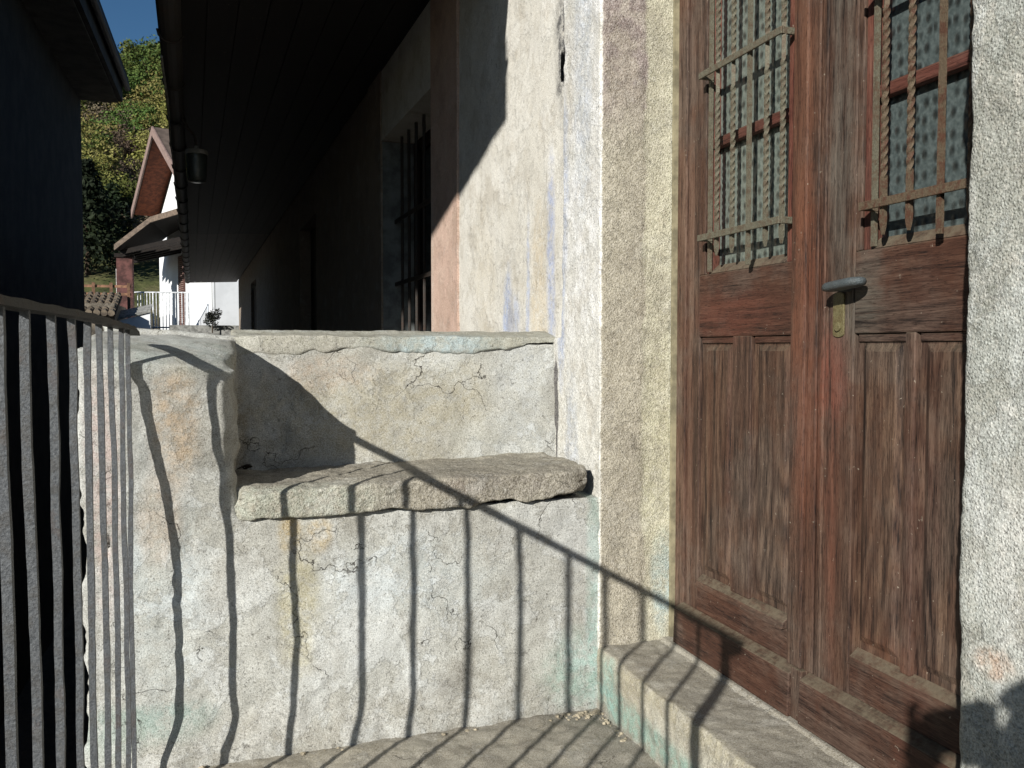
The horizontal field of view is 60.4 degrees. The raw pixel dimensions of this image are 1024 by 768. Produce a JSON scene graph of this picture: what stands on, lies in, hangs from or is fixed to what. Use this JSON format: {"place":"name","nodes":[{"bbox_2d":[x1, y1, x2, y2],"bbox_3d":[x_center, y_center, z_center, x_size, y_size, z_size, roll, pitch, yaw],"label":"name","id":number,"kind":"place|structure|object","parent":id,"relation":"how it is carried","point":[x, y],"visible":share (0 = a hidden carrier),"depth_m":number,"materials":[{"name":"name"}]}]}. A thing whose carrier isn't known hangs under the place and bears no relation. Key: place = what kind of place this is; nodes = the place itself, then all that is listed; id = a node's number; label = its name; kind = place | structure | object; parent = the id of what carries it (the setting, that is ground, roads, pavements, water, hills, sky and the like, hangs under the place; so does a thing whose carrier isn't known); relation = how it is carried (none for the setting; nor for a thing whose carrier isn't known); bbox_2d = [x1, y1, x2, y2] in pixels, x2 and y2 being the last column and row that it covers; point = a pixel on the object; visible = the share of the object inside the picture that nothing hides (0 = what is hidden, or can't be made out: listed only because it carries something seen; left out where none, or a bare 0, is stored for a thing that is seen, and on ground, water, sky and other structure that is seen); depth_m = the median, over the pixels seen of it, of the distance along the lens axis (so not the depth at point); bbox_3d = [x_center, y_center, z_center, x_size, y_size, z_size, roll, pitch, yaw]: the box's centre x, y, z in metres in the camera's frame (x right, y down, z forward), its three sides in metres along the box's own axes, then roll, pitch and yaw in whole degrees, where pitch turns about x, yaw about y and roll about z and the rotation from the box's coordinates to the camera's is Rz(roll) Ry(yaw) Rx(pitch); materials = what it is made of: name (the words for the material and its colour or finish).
{"place":"outdoors","nodes":[
{"label":"outdoors","id":0,"kind":"place"},
{"bbox_2d":[0,0,129,726],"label":"neighbour house","id":1,"kind":"structure","parent":0,"point":[60,60],"depth_m":9.96,"materials":[{"name":"metal"}]},
{"bbox_2d":[0,165,159,767],"bbox_3d":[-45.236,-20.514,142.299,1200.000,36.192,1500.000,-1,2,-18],"label":"ground","id":2,"kind":"structure","parent":0,"point":[147,278],"depth_m":8.89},
{"bbox_2d":[81,110,105,136],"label":"bushy tree","id":3,"kind":"object","parent":2,"relation":"on","point":[90,124],"visible":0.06,"depth_m":60.65,"materials":[{"name":"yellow plant"}]},
{"bbox_2d":[80,100,108,116],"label":"bushy tree","id":4,"kind":"object","parent":2,"relation":"on","point":[83,104],"visible":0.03,"depth_m":71.89,"materials":[{"name":"green plant"}]},
{"bbox_2d":[81,125,123,180],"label":"bushy tree","id":5,"kind":"object","parent":2,"relation":"on","point":[102,155],"visible":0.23,"depth_m":46.45,"materials":[{"name":"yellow plant"}]},
{"bbox_2d":[81,126,127,168],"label":"bushy tree","id":6,"kind":"object","parent":2,"relation":"on","point":[109,140],"visible":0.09,"depth_m":52.58,"materials":[{"name":"green plant"}]},
{"bbox_2d":[81,109,127,164],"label":"bushy tree","id":7,"kind":"object","parent":2,"relation":"on","point":[104,126],"visible":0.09,"depth_m":56.52,"materials":[{"name":"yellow plant"}]},
{"bbox_2d":[84,291,125,334],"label":"tiled shed","id":8,"kind":"structure","parent":2,"relation":"on","point":[104,304],"depth_m":23.25,"materials":[{"name":"tile"}]},
{"bbox_2d":[82,155,130,221],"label":"bushy tree","id":9,"kind":"object","parent":2,"relation":"on","point":[114,176],"visible":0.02,"depth_m":41.66,"materials":[{"name":"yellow plant"}]},
{"bbox_2d":[84,282,130,317],"bbox_3d":[-11.873,-2.193,24.357,2.450,1.250,0.090,-1,2,-18],"label":"wooden fence","id":10,"kind":"object","parent":2,"relation":"on","point":[111,286],"visible":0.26,"depth_m":24.61,"materials":[{"name":"brown wood"}]},
{"bbox_2d":[82,106,132,143],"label":"shrub","id":11,"kind":"object","parent":2,"relation":"on","point":[100,118],"visible":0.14,"depth_m":64.12,"materials":[{"name":"green plant"}]},
{"bbox_2d":[81,98,137,123],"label":"shrub","id":12,"kind":"object","parent":2,"relation":"on","point":[94,107],"visible":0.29,"depth_m":71.55,"materials":[{"name":"green plant"}]},
{"bbox_2d":[82,158,139,275],"bbox_3d":[-17.863,-6.865,37.004,4.090,5.293,4.009,-1,3,-20],"label":"conifer tree","id":13,"kind":"object","parent":2,"relation":"on","point":[93,196],"visible":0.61,"depth_m":36.68,"materials":[{"name":"green plant"}]},
{"bbox_2d":[83,155,142,228],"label":"bushy tree","id":14,"kind":"object","parent":2,"relation":"on","point":[127,194],"visible":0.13,"depth_m":40.89,"materials":[{"name":"green plant"}]},
{"bbox_2d":[86,61,141,129],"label":"bushy tree","id":15,"kind":"object","parent":2,"relation":"on","point":[125,66],"visible":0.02,"depth_m":79.04,"materials":[{"name":"green plant"}]},
{"bbox_2d":[84,183,147,264],"bbox_3d":[-18.185,-7.268,40.041,3.828,3.811,3.752,1,3,26],"label":"conifer tree","id":16,"kind":"object","parent":2,"relation":"on","point":[117,201],"visible":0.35,"depth_m":39.74,"materials":[{"name":"green plant"}]},
{"bbox_2d":[82,101,157,149],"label":"bushy tree","id":17,"kind":"object","parent":2,"relation":"on","point":[143,113],"visible":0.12,"depth_m":61.49,"materials":[{"name":"green plant"}]},
{"bbox_2d":[99,94,141,130],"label":"bushy tree","id":18,"kind":"object","parent":2,"relation":"on","point":[114,104],"visible":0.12,"depth_m":71.86,"materials":[{"name":"green plant"}]},
{"bbox_2d":[93,123,150,175],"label":"shrub","id":19,"kind":"object","parent":2,"relation":"on","point":[126,146],"visible":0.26,"depth_m":55.00,"materials":[{"name":"green plant"}]},
{"bbox_2d":[104,157,142,194],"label":"shrub","id":20,"kind":"object","parent":2,"relation":"on","point":[128,171],"visible":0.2,"depth_m":48.14,"materials":[{"name":"green plant"}]},
{"bbox_2d":[114,253,135,316],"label":"brown pillar","id":21,"kind":"structure","parent":2,"relation":"on","point":[124,270],"depth_m":27.50,"materials":[{"name":"brown paint"}]},
{"bbox_2d":[97,72,163,107],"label":"bushy tree","id":22,"kind":"object","parent":2,"relation":"on","point":[137,80],"visible":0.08,"depth_m":77.84,"materials":[{"name":"green plant"}]},
{"bbox_2d":[103,98,164,129],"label":"bushy tree","id":23,"kind":"object","parent":2,"relation":"on","point":[149,108],"visible":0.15,"depth_m":67.95,"materials":[{"name":"green plant"}]},
{"bbox_2d":[118,304,151,328],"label":"wall","id":24,"kind":"structure","parent":2,"relation":"on","point":[143,320],"depth_m":24.01,"materials":[{"name":"stone"}]},
{"bbox_2d":[116,205,158,263],"bbox_3d":[-15.952,-6.941,40.100,3.214,3.516,3.914,2,3,39],"label":"shrub","id":25,"kind":"object","parent":2,"relation":"on","point":[139,221],"visible":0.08,"depth_m":38.99,"materials":[{"name":"green plant"}]},
{"bbox_2d":[119,38,158,64],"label":"bushy tree","id":26,"kind":"object","parent":2,"relation":"on","point":[130,41],"visible":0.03,"depth_m":99.32,"materials":[{"name":"green plant"}]},
{"bbox_2d":[118,39,161,72],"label":"bushy tree","id":27,"kind":"object","parent":2,"relation":"on","point":[126,48],"visible":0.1,"depth_m":92.57,"materials":[{"name":"green plant"}]},
{"bbox_2d":[121,34,162,91],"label":"bushy tree","id":28,"kind":"object","parent":2,"relation":"on","point":[141,69],"visible":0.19,"depth_m":84.06,"materials":[{"name":"green plant"}]},
{"bbox_2d":[123,121,168,168],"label":"bushy tree","id":29,"kind":"object","parent":2,"relation":"on","point":[141,143],"visible":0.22,"depth_m":53.58,"materials":[{"name":"yellow plant"}]},
{"bbox_2d":[131,75,166,124],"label":"bushy tree","id":30,"kind":"object","parent":2,"relation":"on","point":[159,97],"visible":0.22,"depth_m":72.02,"materials":[{"name":"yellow plant"}]},
{"bbox_2d":[130,106,168,137],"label":"bushy tree","id":31,"kind":"object","parent":2,"relation":"on","point":[158,121],"visible":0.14,"depth_m":62.38,"materials":[{"name":"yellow plant"}]},
{"bbox_2d":[138,62,162,93],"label":"bushy tree","id":32,"kind":"object","parent":2,"relation":"on","point":[154,71],"visible":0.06,"depth_m":84.08,"materials":[{"name":"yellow plant"}]},
{"bbox_2d":[143,77,164,123],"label":"bushy tree","id":33,"kind":"object","parent":2,"relation":"on","point":[154,88],"visible":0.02,"depth_m":79.72,"materials":[{"name":"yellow plant"}]},
{"bbox_2d":[146,76,164,100],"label":"bushy tree","id":34,"kind":"object","parent":2,"relation":"on","point":[157,87],"visible":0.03,"depth_m":78.70,"materials":[{"name":"green plant"}]},
{"bbox_2d":[155,98,167,121],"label":"bushy tree","id":35,"kind":"object","parent":2,"relation":"on","point":[162,107],"visible":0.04,"depth_m":66.87,"materials":[{"name":"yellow plant"}]},
{"bbox_2d":[114,126,238,329],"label":"white house","id":36,"kind":"structure","parent":2,"relation":"on","point":[156,234],"depth_m":27.96,"materials":[{"name":"paint"}]},
{"bbox_2d":[170,325,238,334],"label":"garden wall","id":37,"kind":"structure","parent":2,"relation":"on","point":[221,329],"depth_m":22.84,"materials":[{"name":"grey concrete"}]},
{"bbox_2d":[203,308,221,332],"bbox_3d":[-7.714,-1.645,22.665,0.500,0.657,0.552,-1,2,-18],"label":"garden shrub","id":38,"kind":"object","parent":37,"relation":"on","point":[212,315],"visible":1,"depth_m":22.61,"materials":[{"name":"green plant"}]},
{"bbox_2d":[207,282,207,322],"bbox_3d":[-8.562,-0.716,28.009,2.080,6.000,3.420,-1,2,-18],"label":"pale annex","id":39,"kind":"object","parent":2,"relation":"on","point":[207,298],"depth_m":26.01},
{"bbox_2d":[77,326,599,767],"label":"parapet wall","id":40,"kind":"structure","parent":2,"relation":"on","point":[261,638],"depth_m":2.33,"materials":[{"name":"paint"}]},
{"bbox_2d":[234,452,586,520],"bbox_3d":[-0.299,0.281,2.511,0.975,0.111,0.415,-1,2,-18],"label":"stone ledge","id":41,"kind":"object","parent":40,"relation":"on","point":[344,489],"visible":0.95,"depth_m":2.35,"materials":[{"name":"grey stone"}]},
{"bbox_2d":[237,464,252,469],"bbox_3d":[-0.756,0.235,2.484,0.045,0.011,0.046,-1,2,-18],"label":"dry leaf","id":42,"kind":"object","parent":41,"relation":"on","point":[246,466],"visible":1,"depth_m":2.48,"materials":[{"name":"brown plant"}]},
{"bbox_2d":[155,0,1023,767],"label":"old house","id":43,"kind":"structure","parent":2,"relation":"on","point":[755,268],"depth_m":2.31,"materials":[{"name":"paint"}]},
{"bbox_2d":[160,55,180,229],"bbox_3d":[-3.157,-1.920,8.232,0.021,0.027,7.400,-1,2,-20],"label":"cable","id":44,"kind":"object","parent":43,"relation":"attached to","point":[164,79],"visible":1,"depth_m":6.22,"materials":[{"name":"black rubber"}]},
{"bbox_2d":[181,118,207,183],"bbox_3d":[-2.170,-1.604,6.048,0.150,0.434,0.150,1,3,27],"label":"eave lamp","id":45,"kind":"object","parent":43,"relation":"hanging from","point":[196,163],"visible":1,"depth_m":6.00,"materials":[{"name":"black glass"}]},
{"bbox_2d":[310,226,316,330],"bbox_3d":[-1.925,-0.923,8.870,0.040,1.383,1.300,-1,2,-20],"label":"door","id":46,"kind":"structure","parent":43,"relation":"in","point":[313,232],"depth_m":9.24,"materials":[{"name":"paint"}]},
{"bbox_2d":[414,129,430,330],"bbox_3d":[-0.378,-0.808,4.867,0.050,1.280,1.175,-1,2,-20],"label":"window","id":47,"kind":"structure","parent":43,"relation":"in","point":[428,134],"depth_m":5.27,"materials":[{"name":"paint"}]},
{"bbox_2d":[597,640,848,767],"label":"doorstep","id":48,"kind":"object","parent":43,"relation":"attached to","point":[661,704],"visible":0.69,"depth_m":2.13,"materials":[{"name":"stone"}]},
{"bbox_2d":[673,0,830,720],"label":"door","id":49,"kind":"structure","parent":43,"relation":"in","point":[754,615],"depth_m":2.15,"materials":[{"name":"brown wood"}]},
{"bbox_2d":[798,0,973,767],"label":"door","id":50,"kind":"structure","parent":43,"relation":"in","point":[887,692],"depth_m":1.72,"materials":[{"name":"brown wood"}]},
{"bbox_2d":[100,0,158,61],"label":"sky","id":51,"kind":"structure","parent":0,"point":[132,20],"materials":[{"name":"blue"}]},
{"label":"landing base","id":52,"kind":"structure","parent":0,"visible":0},
{"bbox_2d":[207,708,659,767],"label":"landing floor","id":53,"kind":"structure","parent":52,"relation":"on","point":[543,741],"depth_m":2.25,"materials":[{"name":"grey stone"}]},
{"bbox_2d":[0,294,139,767],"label":"iron railing","id":54,"kind":"object","parent":53,"relation":"on","point":[24,307],"visible":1,"depth_m":1.30,"materials":[{"name":"grey metal"}]},
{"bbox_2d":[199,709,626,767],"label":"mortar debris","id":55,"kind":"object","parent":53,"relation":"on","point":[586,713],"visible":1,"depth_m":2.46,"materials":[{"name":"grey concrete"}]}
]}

